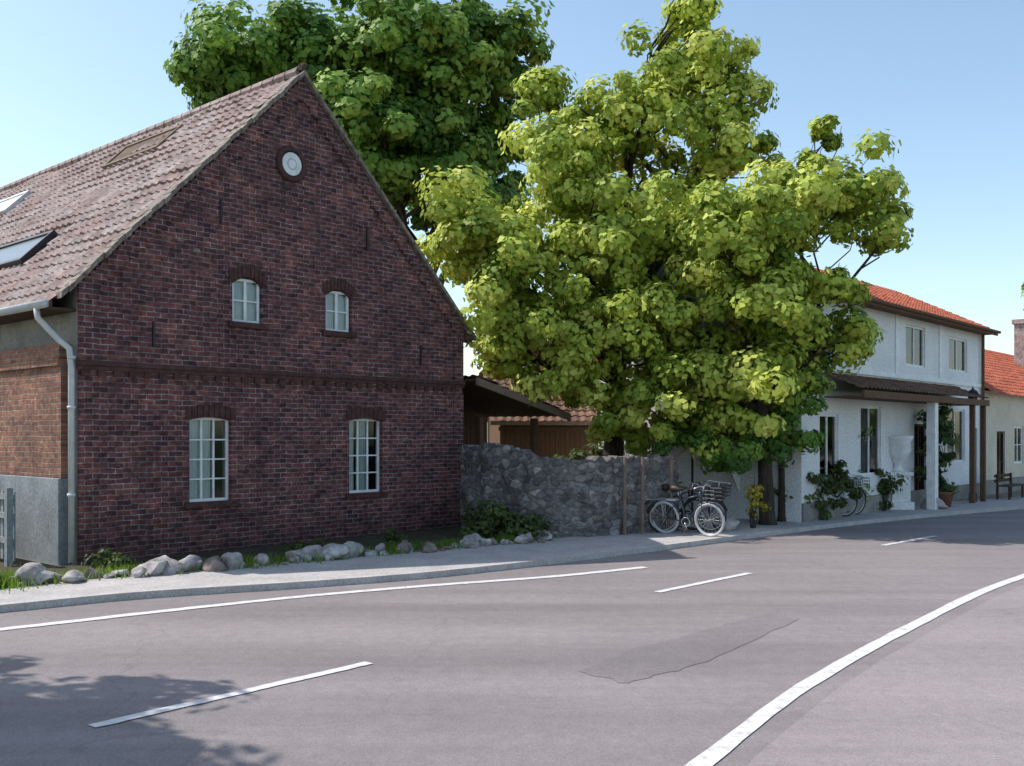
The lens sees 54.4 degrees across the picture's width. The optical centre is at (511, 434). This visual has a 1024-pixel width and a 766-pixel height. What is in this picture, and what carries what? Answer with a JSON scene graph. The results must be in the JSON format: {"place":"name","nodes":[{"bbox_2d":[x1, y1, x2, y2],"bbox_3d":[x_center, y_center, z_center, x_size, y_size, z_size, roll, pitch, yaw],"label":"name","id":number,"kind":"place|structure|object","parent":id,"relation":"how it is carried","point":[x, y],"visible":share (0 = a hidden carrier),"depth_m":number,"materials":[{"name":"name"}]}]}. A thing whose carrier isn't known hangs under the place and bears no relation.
{"place":"outdoors","nodes":[
{"label":"outdoors","id":0,"kind":"place"},
{"bbox_2d":[0,80,287,307],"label":"roof slope","id":1,"kind":"structure","parent":0,"point":[87,209],"depth_m":19.36,"materials":[{"name":"ceramic"}]},
{"bbox_2d":[0,190,31,214],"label":"skylight frame","id":2,"kind":"object","parent":1,"relation":"on","point":[19,200],"visible":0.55,"depth_m":24.98,"materials":[{"name":"metal"}]},
{"bbox_2d":[0,195,20,209],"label":"skylight pane","id":3,"kind":"object","parent":2,"relation":"attached to","point":[7,203],"visible":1,"depth_m":25.49,"materials":[{"name":"white glass"}]},
{"bbox_2d":[0,230,56,268],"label":"skylight frame","id":4,"kind":"object","parent":1,"relation":"attached to","point":[40,245],"visible":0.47,"depth_m":19.24,"materials":[{"name":"metal"}]},
{"bbox_2d":[0,235,45,262],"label":"skylight pane","id":5,"kind":"object","parent":4,"relation":"attached to","point":[14,251],"visible":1,"depth_m":19.84,"materials":[{"name":"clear glass"}]},
{"bbox_2d":[0,299,75,562],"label":"gutter downpipe","id":6,"kind":"object","parent":1,"relation":"attached to","point":[36,306],"visible":1,"depth_m":15.86,"materials":[{"name":"metal"}]},
{"bbox_2d":[101,124,183,168],"bbox_3d":[-8.029,-6.204,21.690,2.400,0.740,0.729,0,0,42],"label":"skylight frame hatch","id":7,"kind":"object","parent":1,"relation":"attached to","point":[109,163],"visible":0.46,"depth_m":21.56,"materials":[{"name":"brown metal"}]},
{"bbox_2d":[111,129,174,161],"bbox_3d":[-8.057,-6.246,21.658,2.260,0.511,0.500,0,0,42],"label":"skylight","id":8,"kind":"object","parent":7,"relation":"attached to","point":[127,151],"visible":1,"depth_m":21.85,"materials":[{"name":"brown glass"}]},
{"bbox_2d":[0,67,299,191],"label":"ridge tiles","id":9,"kind":"object","parent":1,"relation":"attached to","point":[283,76],"visible":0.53,"depth_m":22.41,"materials":[{"name":"ceramic"}]},
{"bbox_2d":[297,62,307,71],"bbox_3d":[-4.057,-7.070,19.243,0.190,0.218,0.262,0,0,42],"label":"finial","id":10,"kind":"object","parent":9,"relation":"on","point":[302,66],"visible":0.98,"depth_m":19.17,"materials":[{"name":"brown ceramic"}]},
{"bbox_2d":[0,509,1023,765],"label":"road","id":11,"kind":"structure","parent":0,"point":[474,675],"depth_m":9.83,"materials":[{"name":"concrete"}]},
{"bbox_2d":[0,505,1023,612],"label":"kerb","id":12,"kind":"structure","parent":11,"relation":"on","point":[117,596],"depth_m":15.08,"materials":[{"name":"concrete"}]},
{"bbox_2d":[0,536,1023,765],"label":"road marking","id":13,"kind":"object","parent":11,"relation":"on","point":[716,752],"visible":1,"depth_m":9.33,"materials":[{"name":"paint"}]},
{"bbox_2d":[580,613,797,682],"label":"asphalt repair","id":14,"kind":"structure","parent":11,"relation":"on","point":[676,654],"depth_m":10.09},
{"bbox_2d":[0,497,1023,602],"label":"pavement","id":15,"kind":"structure","parent":0,"point":[420,561],"depth_m":16.43,"materials":[{"name":"concrete"}]},
{"bbox_2d":[623,457,672,534],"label":"fence posts","id":16,"kind":"object","parent":15,"relation":"on","point":[642,492],"visible":0.65,"depth_m":20.94,"materials":[{"name":"brown wood"}]},
{"bbox_2d":[644,481,705,529],"bbox_3d":[3.517,1.574,21.549,1.808,1.066,0.655,0,6,-25],"label":"bicycle","id":17,"kind":"object","parent":15,"relation":"on","point":[665,487],"visible":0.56,"depth_m":21.65,"materials":[{"name":"metal"}]},
{"bbox_2d":[647,482,727,531],"bbox_3d":[3.751,1.574,21.297,1.808,1.066,0.655,0,6,-8],"label":"bicycle","id":18,"kind":"object","parent":15,"relation":"on","point":[719,503],"visible":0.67,"depth_m":21.28,"materials":[{"name":"metal"}]},
{"bbox_2d":[652,484,724,536],"bbox_3d":[3.621,1.574,20.714,1.808,1.066,0.655,0,6,40],"label":"bicycle","id":19,"kind":"object","parent":15,"relation":"on","point":[677,489],"visible":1,"depth_m":20.58,"materials":[{"name":"metal"}]},
{"bbox_2d":[696,480,731,531],"bbox_3d":[4.343,1.574,21.768,0.655,1.066,1.808,7,3,30],"label":"bicycle","id":20,"kind":"object","parent":15,"relation":"on","point":[712,510],"visible":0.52,"depth_m":22.00,"materials":[{"name":"metal"}]},
{"bbox_2d":[716,518,739,530],"bbox_3d":[4.727,1.971,21.877,0.573,0.286,0.567,1,10,45],"label":"boulder","id":21,"kind":"object","parent":15,"relation":"on","point":[731,524],"visible":0.73,"depth_m":21.62,"materials":[{"name":"stone"}]},
{"bbox_2d":[729,445,738,490],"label":"stair wall","id":22,"kind":"structure","parent":15,"relation":"on","point":[735,477],"depth_m":24.75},
{"bbox_2d":[651,348,839,521],"bbox_3d":[5.505,0.090,23.505,4.500,4.219,2.451,0,0,0],"label":"young linden","id":23,"kind":"object","parent":15,"relation":"on","point":[747,452],"visible":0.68,"depth_m":22.93,"materials":[{"name":"green plant"}]},
{"bbox_2d":[744,477,771,527],"bbox_3d":[5.531,1.545,22.359,0.627,1.165,0.461,0,0,-27],"label":"hedge plant","id":24,"kind":"object","parent":15,"relation":"on","point":[756,495],"visible":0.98,"depth_m":22.27,"materials":[{"name":"yellow plant"}]},
{"bbox_2d":[774,459,864,519],"bbox_3d":[7.541,1.386,24.593,2.740,1.502,1.481,0,0,-32],"label":"hedge plant","id":25,"kind":"object","parent":15,"relation":"on","point":[842,482],"visible":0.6,"depth_m":24.40,"materials":[{"name":"green plant"}]},
{"bbox_2d":[837,476,858,516],"bbox_3d":[8.012,1.574,25.148,1.808,1.066,0.655,0,6,-20],"label":"bicycle","id":26,"kind":"object","parent":15,"relation":"on","point":[851,512],"visible":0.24,"depth_m":25.36,"materials":[{"name":"metal"}]},
{"bbox_2d":[847,474,869,514],"bbox_3d":[8.521,1.574,25.651,1.808,1.066,0.655,0,6,-30],"label":"bicycle","id":27,"kind":"object","parent":15,"relation":"on","point":[864,495],"visible":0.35,"depth_m":25.97,"materials":[{"name":"metal"}]},
{"bbox_2d":[858,425,877,505],"bbox_3d":[8.851,0.356,26.817,1.541,3.543,1.550,0,0,-13],"label":"birch shrub","id":28,"kind":"object","parent":15,"relation":"on","point":[865,440],"visible":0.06,"depth_m":26.44,"materials":[{"name":"green plant"}]},
{"bbox_2d":[873,468,909,510],"bbox_3d":[10.213,1.535,27.392,1.108,1.220,1.124,0,0,0],"label":"hedge plant","id":29,"kind":"object","parent":15,"relation":"on","point":[885,488],"visible":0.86,"depth_m":27.14,"materials":[{"name":"green plant"}]},
{"bbox_2d":[889,436,914,509],"bbox_3d":[10.850,1.075,28.000,0.840,2.070,0.840,0,0,0],"label":"stone urn","id":30,"kind":"object","parent":15,"relation":"on","point":[900,449],"visible":0.76,"depth_m":27.74,"materials":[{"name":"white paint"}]},
{"bbox_2d":[920,497,948,508],"bbox_3d":[11.847,1.958,27.963,0.743,0.468,0.498,-1,-4,36],"label":"boulder","id":31,"kind":"object","parent":15,"relation":"on","point":[941,504],"visible":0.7,"depth_m":27.81,"materials":[{"name":"stone"}]},
{"bbox_2d":[915,403,960,494],"bbox_3d":[12.343,0.583,28.898,1.250,3.085,1.034,0,0,0],"label":"climbing plant","id":32,"kind":"object","parent":15,"relation":"on","point":[945,434],"visible":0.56,"depth_m":28.74,"materials":[{"name":"green plant"}]},
{"bbox_2d":[938,481,956,506],"bbox_3d":[12.516,1.724,28.788,0.613,0.772,0.600,0,0,34],"label":"flower pot","id":33,"kind":"object","parent":15,"relation":"on","point":[946,497],"visible":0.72,"depth_m":28.59,"materials":[{"name":"ceramic"}]},
{"bbox_2d":[968,386,978,501],"bbox_3d":[14.350,0.310,31.000,0.400,3.600,0.346,0,0,0],"label":"street lamp","id":34,"kind":"object","parent":15,"relation":"on","point":[973,391],"visible":0.29,"depth_m":30.90,"materials":[{"name":"metal"}]},
{"bbox_2d":[994,473,1023,499],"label":"bench","id":35,"kind":"object","parent":15,"relation":"on","point":[997,480],"visible":0.99,"depth_m":32.43,"materials":[{"name":"brown wood"}]},
{"bbox_2d":[0,0,1023,375],"label":"sky","id":36,"kind":"structure","parent":0,"point":[945,78],"materials":[{"name":"blue"}]},
{"bbox_2d":[20,490,1020,565],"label":"courtyard","id":37,"kind":"structure","parent":0,"point":[1014,494],"depth_m":32.63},
{"bbox_2d":[0,488,15,566],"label":"garden fence","id":38,"kind":"object","parent":37,"relation":"on","point":[7,525],"visible":0.94,"depth_m":15.73,"materials":[{"name":"grey paint"}]},
{"bbox_2d":[0,474,70,565],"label":"side plinth","id":39,"kind":"structure","parent":37,"relation":"on","point":[41,519],"depth_m":16.36,"materials":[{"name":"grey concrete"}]},
{"bbox_2d":[0,366,67,477],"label":"side wall brick","id":40,"kind":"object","parent":39,"relation":"on","point":[33,422],"visible":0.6,"depth_m":16.63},
{"bbox_2d":[0,527,497,574],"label":"flowerbed","id":41,"kind":"object","parent":37,"relation":"on","point":[432,535],"visible":0.24,"depth_m":18.18,"materials":[{"name":"plant"}]},
{"bbox_2d":[81,547,137,568],"bbox_3d":[-6.167,1.977,15.421,0.758,0.447,0.786,0,0,0],"label":"shrub","id":42,"kind":"object","parent":41,"relation":"on","point":[117,559],"visible":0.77,"depth_m":15.30,"materials":[{"name":"green plant"}]},
{"bbox_2d":[9,532,544,585],"bbox_3d":[-3.559,2.013,16.581,10.040,0.416,1.140,0,0,-37],"label":"boulder row","id":43,"kind":"object","parent":41,"relation":"on","point":[164,565],"visible":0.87,"depth_m":15.47,"materials":[{"name":"stone"}]},
{"bbox_2d":[4,534,554,585],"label":"grass","id":44,"kind":"structure","parent":41,"relation":"on","point":[390,550],"depth_m":16.28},
{"bbox_2d":[282,539,327,551],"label":"shrub","id":45,"kind":"object","parent":41,"relation":"on","point":[296,546],"visible":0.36,"depth_m":17.31,"materials":[{"name":"green plant"}]},
{"bbox_2d":[378,527,409,546],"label":"shrub","id":46,"kind":"object","parent":41,"relation":"on","point":[389,535],"visible":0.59,"depth_m":18.41,"materials":[{"name":"green plant"}]},
{"bbox_2d":[457,495,539,540],"bbox_3d":[-0.267,1.706,19.954,1.641,0.974,1.176,0,0,0],"label":"shrub","id":47,"kind":"object","parent":41,"relation":"on","point":[499,519],"visible":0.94,"depth_m":19.74,"materials":[{"name":"green plant"}]},
{"bbox_2d":[78,78,461,560],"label":"gable wall","id":48,"kind":"structure","parent":37,"relation":"on","point":[299,243],"depth_m":18.76,"materials":[{"name":"brick"}]},
{"bbox_2d":[189,420,223,498],"bbox_3d":[-5.514,0.450,17.881,0.031,1.500,0.840,0,0,42],"label":"curtain","id":49,"kind":"object","parent":48,"relation":"attached to","point":[194,454],"visible":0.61,"depth_m":17.86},
{"bbox_2d":[189,417,227,501],"bbox_3d":[-5.469,0.450,17.841,0.060,1.500,0.840,0,0,42],"label":"window frame","id":50,"kind":"object","parent":48,"relation":"attached to","point":[212,459],"visible":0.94,"depth_m":17.92,"materials":[{"name":"white paint"}]},
{"bbox_2d":[214,420,221,497],"bbox_3d":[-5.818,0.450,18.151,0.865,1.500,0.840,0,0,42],"label":"window pane","id":51,"kind":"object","parent":48,"relation":"attached to","point":[217,454],"depth_m":18.37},
{"bbox_2d":[232,279,258,322],"bbox_3d":[-4.942,-2.455,18.389,0.060,0.810,0.600,0,0,42],"label":"window frame","id":52,"kind":"object","parent":48,"relation":"attached to","point":[244,301],"visible":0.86,"depth_m":18.38,"materials":[{"name":"white paint"}]},
{"bbox_2d":[234,281,254,320],"bbox_3d":[-4.987,-2.455,18.429,0.030,0.810,0.600,0,0,42],"label":"curtain","id":53,"kind":"object","parent":52,"relation":"attached to","point":[238,305],"visible":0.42,"depth_m":18.43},
{"bbox_2d":[55,70,475,340],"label":"verge","id":54,"kind":"structure","parent":48,"relation":"attached to","point":[164,199],"depth_m":18.62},
{"bbox_2d":[77,80,463,564],"bbox_3d":[-4.027,-2.306,19.235,0.045,9.012,8.801,0,0,42],"label":"gable relief","id":55,"kind":"object","parent":48,"relation":"attached to","point":[89,286],"visible":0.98,"depth_m":17.43},
{"bbox_2d":[76,265,465,508],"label":"brick trim","id":56,"kind":"structure","parent":48,"relation":"attached to","point":[190,372],"depth_m":18.42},
{"bbox_2d":[152,199,421,365],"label":"wall anchors","id":57,"kind":"structure","parent":48,"relation":"attached to","point":[221,222],"depth_m":17.90,"materials":[{"name":"metal"}]},
{"bbox_2d":[276,145,306,182],"bbox_3d":[-4.215,-5.160,19.028,0.104,0.700,0.700,0,0,42],"label":"oculus ring","id":58,"kind":"object","parent":48,"relation":"attached to","point":[282,151],"visible":1,"depth_m":18.97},
{"bbox_2d":[282,152,301,175],"bbox_3d":[-4.215,-5.160,19.028,0.040,0.440,0.440,0,0,42],"label":"oculus plate","id":59,"kind":"object","parent":48,"relation":"attached to","point":[292,165],"visible":1,"depth_m":19.00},
{"bbox_2d":[287,158,296,169],"bbox_3d":[-4.196,-5.160,19.011,0.023,0.224,0.224,0,0,42],"label":"oculus detail","id":60,"kind":"object","parent":59,"relation":"attached to","point":[295,162],"visible":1,"depth_m":18.99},
{"bbox_2d":[177,237,408,440],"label":"mortar repairs","id":61,"kind":"structure","parent":48,"relation":"attached to","point":[196,250],"depth_m":17.53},
{"bbox_2d":[326,291,348,331],"bbox_3d":[-3.538,-2.455,19.971,0.060,0.810,0.610,0,0,42],"label":"window frame","id":62,"kind":"object","parent":48,"relation":"attached to","point":[335,311],"visible":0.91,"depth_m":20.02,"materials":[{"name":"white paint"}]},
{"bbox_2d":[326,293,344,329],"bbox_3d":[-3.583,-2.455,20.011,0.030,0.810,0.610,0,0,42],"label":"curtain","id":63,"kind":"object","parent":62,"relation":"hanging from","point":[340,308],"visible":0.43,"depth_m":20.08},
{"bbox_2d":[349,421,365,489],"bbox_3d":[-3.230,0.440,20.453,0.031,1.520,0.598,0,0,42],"label":"curtain","id":64,"kind":"object","parent":48,"relation":"attached to","point":[361,451],"visible":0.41,"depth_m":20.56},
{"bbox_2d":[349,419,378,492],"bbox_3d":[-3.092,0.440,20.518,0.060,1.520,0.880,0,0,42],"label":"window frame","id":65,"kind":"object","parent":48,"relation":"attached to","point":[377,463],"visible":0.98,"depth_m":20.60,"materials":[{"name":"white paint"}]},
{"bbox_2d":[353,421,375,489],"bbox_3d":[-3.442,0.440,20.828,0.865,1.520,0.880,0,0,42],"label":"window pane","id":66,"kind":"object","parent":48,"relation":"attached to","point":[371,451],"depth_m":21.01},
{"bbox_2d":[163,0,555,284],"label":"chestnut tree","id":67,"kind":"object","parent":37,"relation":"on","point":[396,82],"visible":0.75,"depth_m":35.51,"materials":[{"name":"green plant"}]},
{"bbox_2d":[462,374,570,455],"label":"wooden shed","id":68,"kind":"structure","parent":37,"relation":"on","point":[484,397],"depth_m":24.54,"materials":[{"name":"brown wood"}]},
{"bbox_2d":[515,512,556,540],"bbox_3d":[0.436,1.926,19.877,0.908,0.707,0.909,0,0,0],"label":"shrub","id":69,"kind":"object","parent":37,"relation":"on","point":[540,524],"visible":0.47,"depth_m":19.70,"materials":[{"name":"green plant"}]},
{"bbox_2d":[478,345,597,442],"bbox_3d":[3.069,-0.744,41.158,6.305,5.888,9.600,0,0,42],"label":"farmhouse","id":70,"kind":"object","parent":37,"relation":"on","point":[540,367],"visible":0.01,"depth_m":38.71,"materials":[{"name":"white paint"}]},
{"bbox_2d":[532,529,551,540],"bbox_3d":[0.554,2.041,19.756,0.323,0.303,0.633,0,0,-19],"label":"boulder","id":71,"kind":"object","parent":37,"relation":"on","point":[546,537],"visible":0.47,"depth_m":19.62,"materials":[{"name":"stone"}]},
{"bbox_2d":[459,443,679,537],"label":"rubble wall","id":72,"kind":"structure","parent":37,"relation":"on","point":[566,497],"depth_m":20.61,"materials":[{"name":"stone"}]},
{"bbox_2d":[553,443,603,459],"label":"hedge","id":73,"kind":"object","parent":37,"relation":"on","point":[577,455],"visible":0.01,"depth_m":27.08,"materials":[{"name":"green plant"}]},
{"bbox_2d":[413,0,785,455],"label":"linden tree","id":74,"kind":"object","parent":37,"relation":"on","point":[498,262],"visible":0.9,"depth_m":24.09,"materials":[{"name":"green plant"}]},
{"bbox_2d":[646,420,734,517],"bbox_3d":[4.600,0.810,25.400,2.402,2.600,2.402,0,0,22],"label":"parasol","id":75,"kind":"object","parent":37,"relation":"on","point":[652,443],"visible":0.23,"depth_m":25.36,"materials":[{"name":"metal"}]},
{"bbox_2d":[598,247,800,521],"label":"end walls","id":76,"kind":"structure","parent":37,"relation":"on","point":[736,502],"depth_m":24.86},
{"bbox_2d":[801,301,980,502],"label":"front wall","id":77,"kind":"structure","parent":37,"relation":"on","point":[897,418],"depth_m":27.87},
{"bbox_2d":[820,416,832,473],"bbox_3d":[7.509,0.300,25.216,0.865,1.600,1.100,0,0,42],"label":"window pane","id":78,"kind":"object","parent":77,"relation":"attached to","point":[829,441],"depth_m":25.46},
{"bbox_2d":[820,414,836,477],"bbox_3d":[7.859,0.300,24.905,0.060,1.600,1.100,0,0,42],"label":"window frame","id":79,"kind":"object","parent":77,"relation":"attached to","point":[834,416],"visible":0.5,"depth_m":25.25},
{"bbox_2d":[861,408,875,472],"bbox_3d":[9.268,0.175,27.198,0.865,1.850,1.400,0,0,42],"label":"window pane","id":80,"kind":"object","parent":77,"relation":"attached to","point":[872,440],"depth_m":27.57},
{"bbox_2d":[861,406,878,474],"bbox_3d":[9.618,0.175,26.887,0.060,1.850,1.400,0,0,42],"label":"window frame","id":81,"kind":"object","parent":77,"relation":"attached to","point":[877,437],"visible":0.7,"depth_m":27.30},
{"bbox_2d":[801,483,979,522],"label":"plinth","id":82,"kind":"structure","parent":77,"relation":"attached to","point":[810,514],"depth_m":26.53,"materials":[{"name":"grey paint"}]},
{"bbox_2d":[830,314,981,387],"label":"facade trim","id":83,"kind":"structure","parent":77,"relation":"attached to","point":[898,376],"depth_m":29.21,"materials":[{"name":"white paint"}]},
{"bbox_2d":[906,327,920,364],"bbox_3d":[11.486,-2.585,29.695,0.865,1.190,1.580,0,0,42],"label":"window pane","id":84,"kind":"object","parent":77,"relation":"attached to","point":[917,358],"depth_m":30.13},
{"bbox_2d":[906,325,923,367],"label":"window frame","id":85,"kind":"object","parent":77,"relation":"attached to","point":[922,344],"visible":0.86,"depth_m":29.69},
{"bbox_2d":[834,297,997,335],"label":"eaves","id":86,"kind":"object","parent":77,"relation":"attached to","point":[902,312],"visible":0.54,"depth_m":28.87,"materials":[{"name":"brown wood"}]},
{"bbox_2d":[765,263,990,328],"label":"roof front","id":87,"kind":"structure","parent":86,"relation":"on","point":[887,295],"depth_m":31.56,"materials":[{"name":"orange tile"}]},
{"bbox_2d":[862,296,1000,399],"bbox_3d":[11.673,-0.700,28.607,0.530,5.600,14.200,0,0,42],"label":"gutter","id":88,"kind":"object","parent":86,"relation":"attached to","point":[943,318],"visible":0.44,"depth_m":30.49,"materials":[{"name":"brown metal"}]},
{"bbox_2d":[914,426,921,489],"bbox_3d":[11.725,0.900,29.964,0.865,2.400,1.000,0,0,42],"label":"door","id":89,"kind":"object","parent":77,"relation":"attached to","point":[919,455],"depth_m":30.12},
{"bbox_2d":[914,424,923,489],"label":"window frame","id":90,"kind":"object","parent":77,"relation":"attached to","point":[916,425],"visible":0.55,"depth_m":29.64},
{"bbox_2d":[947,411,960,459],"bbox_3d":[13.883,0.050,32.395,0.865,1.700,1.700,0,0,42],"label":"window","id":91,"kind":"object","parent":77,"relation":"attached to","point":[957,431],"depth_m":32.84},
{"bbox_2d":[947,409,962,462],"bbox_3d":[14.232,0.050,32.084,0.060,1.700,1.700,0,0,42],"label":"window frame","id":92,"kind":"object","parent":77,"relation":"attached to","point":[961,411],"visible":0.59,"depth_m":32.66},
{"bbox_2d":[949,339,962,370],"bbox_3d":[14.015,-2.560,32.544,0.865,1.080,1.800,0,0,42],"label":"window pane","id":93,"kind":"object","parent":77,"relation":"attached to","point":[952,354],"depth_m":33.06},
{"bbox_2d":[949,337,965,372],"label":"window frame","id":94,"kind":"object","parent":77,"relation":"attached to","point":[964,353],"visible":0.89,"depth_m":32.54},
{"bbox_2d":[981,319,1023,495],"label":"cottage","id":95,"kind":"structure","parent":37,"relation":"on","point":[1004,383],"depth_m":36.64,"materials":[{"name":"beige paint"}]},
{"bbox_2d":[997,434,1000,478],"bbox_3d":[17.103,1.000,36.022,0.865,2.200,1.000,0,0,42],"label":"door","id":96,"kind":"structure","parent":95,"relation":"in","point":[997,434],"depth_m":36.16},
{"bbox_2d":[997,431,1003,478],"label":"door frame","id":97,"kind":"structure","parent":95,"relation":"in","point":[998,432],"depth_m":36.02,"materials":[{"name":"brown wood"}]},
{"bbox_2d":[1015,428,1019,460],"bbox_3d":[18.630,0.400,37.741,0.865,1.400,1.200,0,0,42],"label":"window pane","id":98,"kind":"structure","parent":95,"relation":"in","point":[1015,428],"depth_m":37.95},
{"bbox_2d":[1015,426,1021,463],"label":"window frame","id":99,"kind":"structure","parent":95,"relation":"in","point":[1016,427],"depth_m":37.50,"materials":[{"name":"white paint"}]},
{"bbox_2d":[1020,282,1023,310],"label":"distant tree","id":100,"kind":"object","parent":37,"relation":"on","point":[1022,288],"visible":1,"depth_m":50.60,"materials":[{"name":"green plant"}]},
{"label":"grass verge","id":101,"kind":"object","parent":37,"relation":"on","visible":0},
{"bbox_2d":[0,559,63,593],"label":"grass","id":102,"kind":"structure","parent":101,"relation":"on","point":[6,582],"depth_m":13.66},
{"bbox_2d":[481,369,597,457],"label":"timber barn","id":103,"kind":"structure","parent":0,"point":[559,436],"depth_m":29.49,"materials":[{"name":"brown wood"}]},
{"bbox_2d":[746,585,1023,765],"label":"layby","id":104,"kind":"structure","parent":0,"point":[950,693],"depth_m":8.00,"materials":[{"name":"asphalt"}]},
{"bbox_2d":[926,402,937,509],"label":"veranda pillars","id":105,"kind":"structure","parent":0,"point":[931,453],"depth_m":27.76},
{"label":"ground","id":106,"kind":"structure","parent":0,"visible":0},
{"bbox_2d":[540,114,914,524],"bbox_3d":[4.762,-2.571,23.576,8.506,9.542,5.670,0,0,34],"label":"linden tree","id":107,"kind":"object","parent":106,"relation":"on","point":[773,225],"visible":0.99,"depth_m":22.46,"materials":[{"name":"green plant"}]},
{"bbox_2d":[824,390,989,502],"bbox_3d":[11.303,0.570,27.798,1.010,3.260,9.800,0,0,42],"label":"veranda frame","id":108,"kind":"object","parent":106,"relation":"on","point":[872,395],"visible":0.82,"depth_m":30.26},
{"bbox_2d":[823,373,988,398],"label":"veranda roof","id":109,"kind":"structure","parent":108,"relation":"on","point":[883,383],"depth_m":26.93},
{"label":"rear walls","id":110,"kind":"object","parent":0,"visible":0},
{"bbox_2d":[0,286,77,564],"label":"side wall","id":111,"kind":"structure","parent":110,"relation":"attached to","point":[27,333],"depth_m":16.39,"materials":[{"name":"grey paint"}]},
{"bbox_2d":[0,343,70,371],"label":"side wall ledge","id":112,"kind":"object","parent":111,"relation":"attached to","point":[50,355],"visible":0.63,"depth_m":16.56,"materials":[{"name":"brick"}]},
{"bbox_2d":[0,300,75,324],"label":"soffit","id":113,"kind":"structure","parent":111,"relation":"attached to","point":[50,310],"depth_m":16.39,"materials":[{"name":"brown wood"}]},
{"bbox_2d":[139,104,472,342],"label":"roof slope","id":114,"kind":"structure","parent":110,"relation":"on","point":[466,340],"depth_m":22.99,"materials":[{"name":"ceramic"}]}
]}

